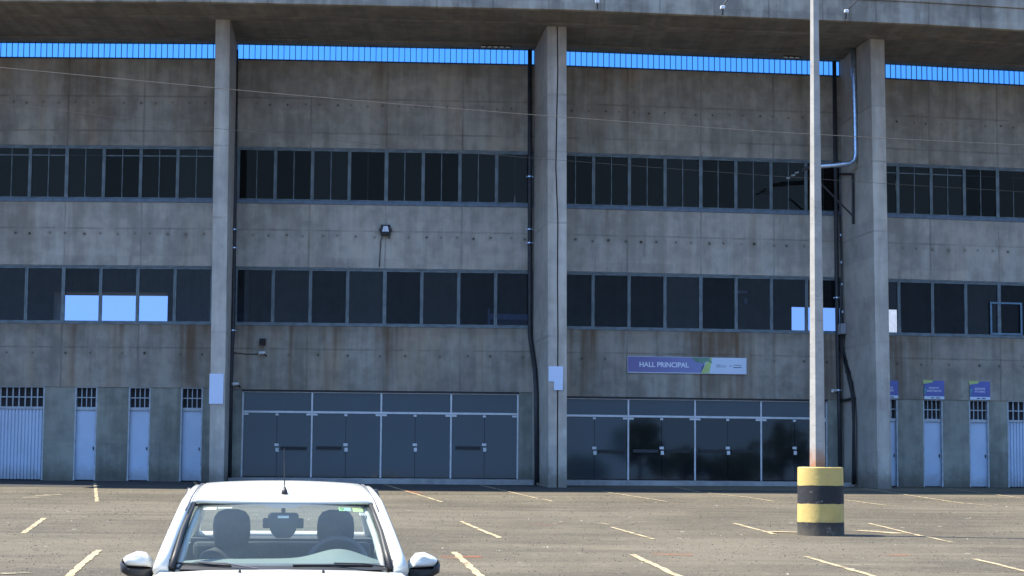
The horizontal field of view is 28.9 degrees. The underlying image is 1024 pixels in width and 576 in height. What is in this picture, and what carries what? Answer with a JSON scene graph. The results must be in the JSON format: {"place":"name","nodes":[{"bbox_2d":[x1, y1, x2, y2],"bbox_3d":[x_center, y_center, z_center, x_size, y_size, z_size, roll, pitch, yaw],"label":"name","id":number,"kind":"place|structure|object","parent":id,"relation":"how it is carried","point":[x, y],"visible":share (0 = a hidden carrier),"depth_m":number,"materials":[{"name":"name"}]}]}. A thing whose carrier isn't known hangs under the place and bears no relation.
{"place":"outdoors","nodes":[
{"label":"outdoors","id":0,"kind":"place"},
{"bbox_2d":[0,482,1023,575],"bbox_3d":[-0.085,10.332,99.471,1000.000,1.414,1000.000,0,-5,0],"label":"ground","id":1,"kind":"structure","parent":0,"point":[603,549],"depth_m":35.12,"materials":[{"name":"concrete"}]},
{"bbox_2d":[120,448,439,575],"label":"parked car","id":2,"kind":"object","parent":1,"relation":"on","point":[232,544],"visible":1,"depth_m":12.68,"materials":[{"name":"white paint"}]},
{"bbox_2d":[0,0,1023,488],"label":"stadium building","id":3,"kind":"structure","parent":1,"relation":"on","point":[396,360],"depth_m":65.30,"materials":[{"name":"concrete"}]},
{"bbox_2d":[0,266,26,320],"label":"window","id":4,"kind":"structure","parent":3,"relation":"in","point":[25,267],"depth_m":64.77,"materials":[{"name":"grey metal"}]},
{"bbox_2d":[0,146,30,197],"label":"window","id":5,"kind":"structure","parent":3,"relation":"in","point":[14,160],"depth_m":65.14,"materials":[{"name":"black glass"}]},
{"bbox_2d":[25,266,61,321],"bbox_3d":[-15.247,0.199,64.775,1.209,1.816,0.080,0,-5,0],"label":"window","id":6,"kind":"structure","parent":3,"relation":"in","point":[27,284],"depth_m":64.74,"materials":[{"name":"grey metal"}]},
{"bbox_2d":[29,146,65,197],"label":"window","id":7,"kind":"structure","parent":3,"relation":"in","point":[47,163],"depth_m":65.15,"materials":[{"name":"black glass"}]},
{"bbox_2d":[64,266,100,321],"bbox_3d":[-14.034,0.209,64.769,1.209,1.816,0.080,0,-5,0],"label":"window","id":8,"kind":"structure","parent":3,"relation":"in","point":[67,267],"depth_m":64.76,"materials":[{"name":"grey metal"}]},
{"bbox_2d":[73,387,97,480],"bbox_3d":[-13.833,4.727,64.379,0.726,3.028,0.180,0,-5,0],"label":"door","id":9,"kind":"structure","parent":3,"relation":"in","point":[85,418],"depth_m":64.38,"materials":[{"name":"grey paint"}]},
{"bbox_2d":[68,147,103,197],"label":"window","id":10,"kind":"structure","parent":3,"relation":"in","point":[86,164],"depth_m":65.12,"materials":[{"name":"black glass"}]},
{"bbox_2d":[100,267,137,321],"bbox_3d":[-12.829,0.218,64.766,1.209,1.816,0.080,0,-5,0],"label":"window","id":11,"kind":"structure","parent":3,"relation":"in","point":[102,268],"depth_m":64.74,"materials":[{"name":"grey metal"}]},
{"bbox_2d":[103,147,140,198],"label":"window","id":12,"kind":"structure","parent":3,"relation":"in","point":[122,165],"depth_m":65.14,"materials":[{"name":"black glass"}]},
{"bbox_2d":[127,387,150,480],"bbox_3d":[-12.093,4.741,64.371,0.715,3.028,0.180,0,-5,0],"label":"door","id":13,"kind":"structure","parent":3,"relation":"in","point":[138,443],"depth_m":64.36,"materials":[{"name":"grey paint"}]},
{"bbox_2d":[137,267,174,322],"bbox_3d":[-11.608,0.227,64.759,1.209,1.816,0.080,0,-5,0],"label":"window","id":14,"kind":"structure","parent":3,"relation":"in","point":[139,268],"depth_m":64.74,"materials":[{"name":"grey metal"}]},
{"bbox_2d":[140,147,177,198],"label":"window","id":15,"kind":"structure","parent":3,"relation":"in","point":[159,165],"depth_m":65.14,"materials":[{"name":"black glass"}]},
{"bbox_2d":[179,388,202,481],"bbox_3d":[-10.392,4.754,64.363,0.715,3.028,0.180,0,-5,0],"label":"door","id":16,"kind":"structure","parent":3,"relation":"in","point":[190,464],"depth_m":64.36,"materials":[{"name":"grey paint"}]},
{"bbox_2d":[174,267,211,322],"bbox_3d":[-10.395,0.237,64.753,1.209,1.816,0.080,0,-5,0],"label":"window","id":17,"kind":"structure","parent":3,"relation":"in","point":[191,268],"depth_m":64.72,"materials":[{"name":"grey metal"}]},
{"bbox_2d":[177,147,213,198],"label":"window","id":18,"kind":"structure","parent":3,"relation":"in","point":[195,165],"depth_m":65.12,"materials":[{"name":"black glass"}]},
{"bbox_2d":[209,374,223,403],"bbox_3d":[-9.065,3.090,60.829,0.430,0.926,0.012,1,-5,-1],"label":"notice","id":19,"kind":"object","parent":3,"relation":"attached to","point":[216,381],"visible":1,"depth_m":60.82,"materials":[{"name":"white paper"}]},
{"bbox_2d":[228,50,237,477],"bbox_3d":[-9.082,-0.842,64.691,0.260,14.057,0.192,0,-5,0],"label":"drainpipe","id":20,"kind":"object","parent":3,"relation":"attached to","point":[233,330],"visible":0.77,"depth_m":64.54,"materials":[{"name":"metal"}]},
{"bbox_2d":[235,268,273,323],"bbox_3d":[-8.416,0.258,64.803,1.209,1.816,0.080,1,-5,-3],"label":"window","id":21,"kind":"structure","parent":3,"relation":"in","point":[237,269],"depth_m":64.77,"materials":[{"name":"grey metal"}]},
{"bbox_2d":[238,148,275,199],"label":"window","id":22,"kind":"structure","parent":3,"relation":"in","point":[256,166],"depth_m":65.17,"materials":[{"name":"black glass"}]},
{"bbox_2d":[242,413,278,476],"bbox_3d":[-8.126,5.084,64.390,1.151,2.054,0.057,1,-5,-3],"label":"glass door","id":23,"kind":"structure","parent":3,"relation":"in","point":[260,443],"depth_m":64.41,"materials":[{"name":"grey glass"}]},
{"bbox_2d":[244,392,310,410],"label":"transom window","id":24,"kind":"structure","parent":3,"relation":"in","point":[253,401],"depth_m":64.57,"materials":[{"name":"grey glass"}]},
{"bbox_2d":[273,268,310,323],"bbox_3d":[-7.204,0.274,64.870,1.209,1.816,0.080,1,-5,-3],"label":"window","id":25,"kind":"structure","parent":3,"relation":"in","point":[279,269],"depth_m":64.83,"materials":[{"name":"grey metal"}]},
{"bbox_2d":[276,413,310,476],"bbox_3d":[-7.124,5.096,64.435,1.088,2.054,0.085,1,-5,-3],"label":"glass door","id":26,"kind":"structure","parent":3,"relation":"in","point":[293,429],"depth_m":64.47,"materials":[{"name":"grey glass"}]},
{"bbox_2d":[275,149,312,200],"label":"window","id":27,"kind":"structure","parent":3,"relation":"in","point":[294,167],"depth_m":65.23,"materials":[{"name":"black glass"}]},
{"bbox_2d":[310,269,347,324],"bbox_3d":[-5.994,0.290,64.937,1.209,1.816,0.080,1,-5,-3],"label":"window","id":28,"kind":"structure","parent":3,"relation":"in","point":[346,270],"depth_m":64.91,"materials":[{"name":"grey metal"}]},
{"bbox_2d":[312,413,347,476],"bbox_3d":[-5.946,5.112,64.499,1.145,2.054,0.085,1,-5,-3],"label":"glass door","id":29,"kind":"structure","parent":3,"relation":"in","point":[329,443],"depth_m":64.52,"materials":[{"name":"grey glass"}]},
{"bbox_2d":[312,149,349,200],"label":"window","id":30,"kind":"structure","parent":3,"relation":"in","point":[330,175],"depth_m":65.31,"materials":[{"name":"black glass"}]},
{"bbox_2d":[313,393,380,411],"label":"transom window","id":31,"kind":"structure","parent":3,"relation":"in","point":[351,402],"depth_m":64.69,"materials":[{"name":"grey glass"}]},
{"bbox_2d":[345,414,379,476],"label":"glass door","id":32,"kind":"structure","parent":3,"relation":"in","point":[362,430],"depth_m":64.60,"materials":[{"name":"grey glass"}]},
{"bbox_2d":[347,269,382,324],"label":"window","id":33,"kind":"structure","parent":3,"relation":"in","point":[352,270],"depth_m":64.92,"materials":[{"name":"grey metal"}]},
{"bbox_2d":[349,150,384,201],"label":"window","id":34,"kind":"structure","parent":3,"relation":"in","point":[367,167],"depth_m":65.35,"materials":[{"name":"black glass"}]},
{"bbox_2d":[379,225,391,266],"bbox_3d":[-4.150,-1.378,65.017,0.420,1.391,0.195,1,-5,-3],"label":"floodlight","id":35,"kind":"object","parent":3,"relation":"attached to","point":[385,230],"visible":1,"depth_m":64.98,"materials":[{"name":"black metal"}]},
{"bbox_2d":[381,414,416,477],"bbox_3d":[-3.645,5.144,64.639,1.149,2.054,0.057,1,-5,-3],"label":"glass door","id":36,"kind":"structure","parent":3,"relation":"in","point":[398,430],"depth_m":64.64,"materials":[{"name":"grey glass"}]},
{"bbox_2d":[386,270,421,324],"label":"window","id":37,"kind":"structure","parent":3,"relation":"in","point":[420,271],"depth_m":65.09,"materials":[{"name":"grey metal"}]},
{"bbox_2d":[388,151,422,201],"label":"window","id":38,"kind":"structure","parent":3,"relation":"in","point":[405,168],"depth_m":65.42,"materials":[{"name":"black glass"}]},
{"bbox_2d":[382,394,449,411],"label":"transom window","id":39,"kind":"structure","parent":3,"relation":"in","point":[390,402],"depth_m":64.82,"materials":[{"name":"grey glass"}]},
{"bbox_2d":[415,414,449,477],"bbox_3d":[-2.571,5.159,64.709,1.128,2.054,0.037,1,-5,-3],"label":"glass door","id":40,"kind":"structure","parent":3,"relation":"in","point":[432,432],"depth_m":64.71,"materials":[{"name":"grey glass"}]},
{"bbox_2d":[421,270,458,325],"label":"window","id":41,"kind":"structure","parent":3,"relation":"in","point":[423,271],"depth_m":65.12,"materials":[{"name":"grey metal"}]},
{"bbox_2d":[423,151,459,202],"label":"window","id":42,"kind":"structure","parent":3,"relation":"in","point":[441,170],"depth_m":65.52,"materials":[{"name":"black glass"}]},
{"bbox_2d":[451,415,485,477],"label":"glass door","id":43,"kind":"structure","parent":3,"relation":"in","point":[468,444],"depth_m":64.77,"materials":[{"name":"grey glass"}]},
{"bbox_2d":[458,271,495,325],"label":"window","id":44,"kind":"structure","parent":3,"relation":"in","point":[460,272],"depth_m":65.20,"materials":[{"name":"grey metal"}]},
{"bbox_2d":[460,152,496,202],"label":"window","id":45,"kind":"structure","parent":3,"relation":"in","point":[478,172],"depth_m":65.57,"materials":[{"name":"black glass"}]},
{"bbox_2d":[452,394,516,412],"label":"transom window","id":46,"kind":"structure","parent":3,"relation":"in","point":[461,403],"depth_m":64.93,"materials":[{"name":"grey glass"}]},
{"bbox_2d":[481,45,511,47],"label":"tube lamp","id":47,"kind":"object","parent":3,"relation":"attached to","point":[497,46],"visible":1,"depth_m":65.34,"materials":[{"name":"metal"}]},
{"bbox_2d":[484,415,516,477],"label":"glass door","id":48,"kind":"structure","parent":3,"relation":"in","point":[500,430],"depth_m":64.83,"materials":[{"name":"grey glass"}]},
{"bbox_2d":[488,309,527,324],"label":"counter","id":49,"kind":"object","parent":3,"relation":"on","point":[512,319],"visible":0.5,"depth_m":68.17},
{"bbox_2d":[495,271,532,326],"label":"window","id":50,"kind":"structure","parent":3,"relation":"in","point":[497,272],"depth_m":65.21,"materials":[{"name":"grey metal"}]},
{"bbox_2d":[496,152,532,203],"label":"window","id":51,"kind":"structure","parent":3,"relation":"in","point":[512,172],"depth_m":65.61,"materials":[{"name":"black glass"}]},
{"bbox_2d":[527,49,538,482],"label":"drainpipe","id":52,"kind":"object","parent":3,"relation":"attached to","point":[536,403],"visible":1,"depth_m":65.09,"materials":[{"name":"metal"}]},
{"bbox_2d":[548,366,562,381],"bbox_3d":[1.358,2.662,61.465,0.456,0.472,0.012,1,-5,-6],"label":"notice","id":53,"kind":"object","parent":3,"relation":"attached to","point":[555,373],"visible":1,"depth_m":61.46,"materials":[{"name":"white paper"}]},
{"bbox_2d":[554,381,562,389],"bbox_3d":[1.436,3.017,61.428,0.278,0.291,0.012,1,-5,-6],"label":"notice","id":54,"kind":"object","parent":3,"relation":"attached to","point":[558,385],"visible":1,"depth_m":61.42,"materials":[{"name":"white paper"}]},
{"bbox_2d":[567,273,592,327],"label":"window","id":55,"kind":"structure","parent":3,"relation":"in","point":[591,274],"depth_m":65.50,"materials":[{"name":"grey metal"}]},
{"bbox_2d":[567,154,593,205],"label":"window","id":56,"kind":"structure","parent":3,"relation":"in","point":[580,175],"depth_m":65.87,"materials":[{"name":"black glass"}]},
{"bbox_2d":[567,417,595,478],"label":"glass door","id":57,"kind":"structure","parent":3,"relation":"in","point":[580,430],"depth_m":65.09,"materials":[{"name":"grey glass"}]},
{"bbox_2d":[567,399,626,414],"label":"transom window","id":58,"kind":"structure","parent":3,"relation":"in","point":[574,406],"depth_m":65.28,"materials":[{"name":"grey glass"}]},
{"bbox_2d":[594,417,626,478],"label":"glass door","id":59,"kind":"structure","parent":3,"relation":"in","point":[610,433],"depth_m":65.23,"materials":[{"name":"grey glass"}]},
{"bbox_2d":[593,155,628,206],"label":"window","id":60,"kind":"structure","parent":3,"relation":"in","point":[611,182],"depth_m":66.02,"materials":[{"name":"black glass"}]},
{"bbox_2d":[593,273,628,328],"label":"window","id":61,"kind":"structure","parent":3,"relation":"in","point":[605,274],"depth_m":65.61,"materials":[{"name":"grey metal"}]},
{"bbox_2d":[629,417,663,479],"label":"glass door","id":62,"kind":"structure","parent":3,"relation":"in","point":[645,452],"depth_m":65.39,"materials":[{"name":"black glass"}]},
{"bbox_2d":[629,156,664,207],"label":"window","id":63,"kind":"structure","parent":3,"relation":"in","point":[646,183],"depth_m":66.18,"materials":[{"name":"black glass"}]},
{"bbox_2d":[629,274,664,328],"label":"window","id":64,"kind":"structure","parent":3,"relation":"in","point":[630,275],"depth_m":65.77,"materials":[{"name":"grey metal"}]},
{"bbox_2d":[629,400,693,415],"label":"transom window","id":65,"kind":"structure","parent":3,"relation":"in","point":[636,407],"depth_m":65.60,"materials":[{"name":"grey glass"}]},
{"bbox_2d":[662,418,693,479],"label":"glass door","id":66,"kind":"structure","parent":3,"relation":"in","point":[677,433],"depth_m":65.53,"materials":[{"name":"grey glass"}]},
{"bbox_2d":[665,157,698,207],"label":"window","id":67,"kind":"structure","parent":3,"relation":"in","point":[681,186],"depth_m":66.36,"materials":[{"name":"black glass"}]},
{"bbox_2d":[665,275,698,329],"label":"window","id":68,"kind":"structure","parent":3,"relation":"in","point":[666,276],"depth_m":65.89,"materials":[{"name":"grey metal"}]},
{"bbox_2d":[627,356,746,373],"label":"hall sign","id":69,"kind":"object","parent":3,"relation":"attached to","point":[682,365],"visible":1,"depth_m":65.67,"materials":[{"name":"blue plastic"}]},
{"bbox_2d":[696,418,729,479],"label":"glass door","id":70,"kind":"structure","parent":3,"relation":"in","point":[712,452],"depth_m":65.69,"materials":[{"name":"grey glass"}]},
{"bbox_2d":[702,158,735,208],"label":"window","id":71,"kind":"structure","parent":3,"relation":"in","point":[719,188],"depth_m":66.53,"materials":[{"name":"black glass"}]},
{"bbox_2d":[703,276,735,330],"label":"window","id":72,"kind":"structure","parent":3,"relation":"in","point":[734,277],"depth_m":66.18,"materials":[{"name":"grey metal"}]},
{"bbox_2d":[696,401,759,416],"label":"transom window","id":73,"kind":"structure","parent":3,"relation":"in","point":[703,408],"depth_m":65.90,"materials":[{"name":"grey glass"}]},
{"bbox_2d":[733,279,747,303],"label":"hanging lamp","id":74,"kind":"object","parent":3,"relation":"hanging from","point":[743,292],"visible":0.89,"depth_m":70.29,"materials":[{"name":"grey metal"}]},
{"bbox_2d":[728,419,759,479],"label":"glass door","id":75,"kind":"structure","parent":3,"relation":"in","point":[743,434],"depth_m":65.86,"materials":[{"name":"black glass"}]},
{"bbox_2d":[736,159,770,209],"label":"window","id":76,"kind":"structure","parent":3,"relation":"in","point":[753,192],"depth_m":66.66,"materials":[{"name":"black glass"}]},
{"bbox_2d":[736,276,771,330],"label":"window","id":77,"kind":"structure","parent":3,"relation":"in","point":[770,314],"depth_m":66.29,"materials":[{"name":"grey metal"}]},
{"bbox_2d":[762,419,796,480],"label":"glass door","id":78,"kind":"structure","parent":3,"relation":"in","point":[778,452],"depth_m":66.02,"materials":[{"name":"black glass"}]},
{"bbox_2d":[771,160,805,210],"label":"window","id":79,"kind":"structure","parent":3,"relation":"in","point":[789,194],"depth_m":66.84,"materials":[{"name":"black glass"}]},
{"bbox_2d":[771,277,806,331],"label":"window","id":80,"kind":"structure","parent":3,"relation":"in","point":[805,286],"depth_m":66.47,"materials":[{"name":"grey metal"}]},
{"bbox_2d":[762,402,825,417],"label":"transom window","id":81,"kind":"structure","parent":3,"relation":"in","point":[769,409],"depth_m":66.18,"materials":[{"name":"grey glass"}]},
{"bbox_2d":[795,419,825,480],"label":"glass door","id":82,"kind":"structure","parent":3,"relation":"in","point":[802,427],"depth_m":66.16,"materials":[{"name":"black glass"}]},
{"bbox_2d":[786,48,857,178],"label":"service conduit","id":83,"kind":"object","parent":3,"relation":"attached to","point":[855,118],"visible":0.94,"depth_m":65.12,"materials":[{"name":"metal"}]},
{"bbox_2d":[806,161,840,211],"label":"window","id":84,"kind":"structure","parent":3,"relation":"in","point":[827,201],"depth_m":67.01,"materials":[{"name":"black glass"}]},
{"bbox_2d":[806,278,841,331],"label":"window","id":85,"kind":"structure","parent":3,"relation":"in","point":[840,304],"depth_m":66.68,"materials":[{"name":"grey metal"}]},
{"bbox_2d":[832,61,841,466],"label":"drainpipe","id":86,"kind":"object","parent":3,"relation":"attached to","point":[837,297],"visible":0.93,"depth_m":66.58,"materials":[{"name":"metal"}]},
{"bbox_2d":[821,173,853,223],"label":"wall bracket","id":87,"kind":"object","parent":3,"relation":"attached to","point":[838,201],"depth_m":65.29,"materials":[{"name":"metal"}]},
{"bbox_2d":[838,214,845,334],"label":"pipe","id":88,"kind":"object","parent":3,"relation":"attached to","point":[842,328],"visible":1,"depth_m":66.39,"materials":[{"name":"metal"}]},
{"bbox_2d":[840,334,855,484],"bbox_3d":[11.031,3.950,65.770,0.189,5.099,2.173,1,-5,-8],"label":"drainpipe","id":89,"kind":"object","parent":3,"relation":"attached to","point":[849,379],"visible":1,"depth_m":64.82,"materials":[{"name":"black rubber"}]},
{"bbox_2d":[844,0,857,18],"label":"roof lamp","id":90,"kind":"object","parent":3,"relation":"attached to","point":[846,11],"visible":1,"depth_m":61.34,"materials":[{"name":"metal"}]},
{"bbox_2d":[886,164,897,213],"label":"window","id":91,"kind":"structure","parent":3,"relation":"in","point":[891,169],"depth_m":67.45,"materials":[{"name":"black glass"}]},
{"bbox_2d":[888,280,898,333],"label":"window","id":92,"kind":"structure","parent":3,"relation":"in","point":[897,281],"depth_m":67.09,"materials":[{"name":"grey metal"}]},
{"bbox_2d":[890,381,897,397],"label":"door sign","id":93,"kind":"object","parent":3,"relation":"attached to","point":[893,389],"visible":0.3,"depth_m":66.70,"materials":[{"name":"blue plastic"}]},
{"bbox_2d":[890,399,897,486],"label":"door","id":94,"kind":"structure","parent":3,"relation":"in","point":[893,402],"depth_m":66.68,"materials":[{"name":"grey paint"}]},
{"bbox_2d":[898,165,931,215],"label":"window","id":95,"kind":"structure","parent":3,"relation":"in","point":[912,200],"depth_m":67.61,"materials":[{"name":"black glass"}]},
{"bbox_2d":[899,280,932,334],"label":"window","id":96,"kind":"structure","parent":3,"relation":"in","point":[931,298],"depth_m":67.27,"materials":[{"name":"grey metal"}]},
{"bbox_2d":[923,380,943,398],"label":"door sign","id":97,"kind":"object","parent":3,"relation":"attached to","point":[933,389],"visible":1,"depth_m":66.99,"materials":[{"name":"blue plastic"}]},
{"bbox_2d":[923,399,943,486],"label":"door","id":98,"kind":"structure","parent":3,"relation":"in","point":[932,409],"depth_m":66.97,"materials":[{"name":"grey paint"}]},
{"bbox_2d":[931,166,964,216],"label":"window","id":99,"kind":"structure","parent":3,"relation":"in","point":[945,201],"depth_m":67.88,"materials":[{"name":"black glass"}]},
{"bbox_2d":[932,281,965,334],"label":"window","id":100,"kind":"structure","parent":3,"relation":"in","point":[964,283],"depth_m":67.52,"materials":[{"name":"grey metal"}]},
{"bbox_2d":[969,381,989,399],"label":"door sign","id":101,"kind":"object","parent":3,"relation":"attached to","point":[979,390],"visible":1,"depth_m":67.32,"materials":[{"name":"blue plastic"}]},
{"bbox_2d":[969,400,989,486],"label":"door","id":102,"kind":"structure","parent":3,"relation":"in","point":[978,409],"depth_m":67.30,"materials":[{"name":"grey paint"}]},
{"bbox_2d":[964,167,995,217],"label":"window","id":103,"kind":"structure","parent":3,"relation":"in","point":[978,203],"depth_m":68.10,"materials":[{"name":"black glass"}]},
{"bbox_2d":[966,282,997,335],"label":"window","id":104,"kind":"structure","parent":3,"relation":"in","point":[966,282],"depth_m":67.66,"materials":[{"name":"grey metal"}]},
{"bbox_2d":[990,302,1022,334],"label":"hinged window frame","id":105,"kind":"structure","parent":3,"relation":"in","point":[1021,330],"depth_m":67.80,"materials":[{"name":"grey metal"}]},
{"bbox_2d":[999,169,1023,218],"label":"window","id":106,"kind":"structure","parent":3,"relation":"in","point":[1011,203],"depth_m":68.31,"materials":[{"name":"black glass"}]},
{"bbox_2d":[1001,283,1023,336],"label":"window","id":107,"kind":"structure","parent":3,"relation":"in","point":[1001,283],"depth_m":67.95,"materials":[{"name":"grey metal"}]},
{"bbox_2d":[0,480,1023,492],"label":"apron","id":108,"kind":"object","parent":1,"relation":"on","point":[86,483],"visible":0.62,"depth_m":60.02,"materials":[{"name":"concrete"}]},
{"bbox_2d":[797,0,843,535],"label":"concrete pole","id":109,"kind":"object","parent":1,"relation":"on","point":[820,498],"visible":0.9,"depth_m":34.52,"materials":[{"name":"grey concrete"}]},
{"bbox_2d":[0,67,1023,145],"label":"overhead cable","id":110,"kind":"object","parent":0,"point":[505,112],"visible":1,"depth_m":47.59,"materials":[{"name":"black rubber"}]},
{"bbox_2d":[5,104,1018,191],"bbox_3d":[-0.131,-3.889,52.585,35.818,2.903,0.010,0,-5,0],"label":"overhead cable","id":111,"kind":"object","parent":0,"point":[510,156],"visible":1,"depth_m":52.55,"materials":[{"name":"black rubber"}]},
{"bbox_2d":[0,43,1023,330],"label":"sky","id":112,"kind":"structure","parent":0,"point":[77,307],"materials":[{"name":"blue"}]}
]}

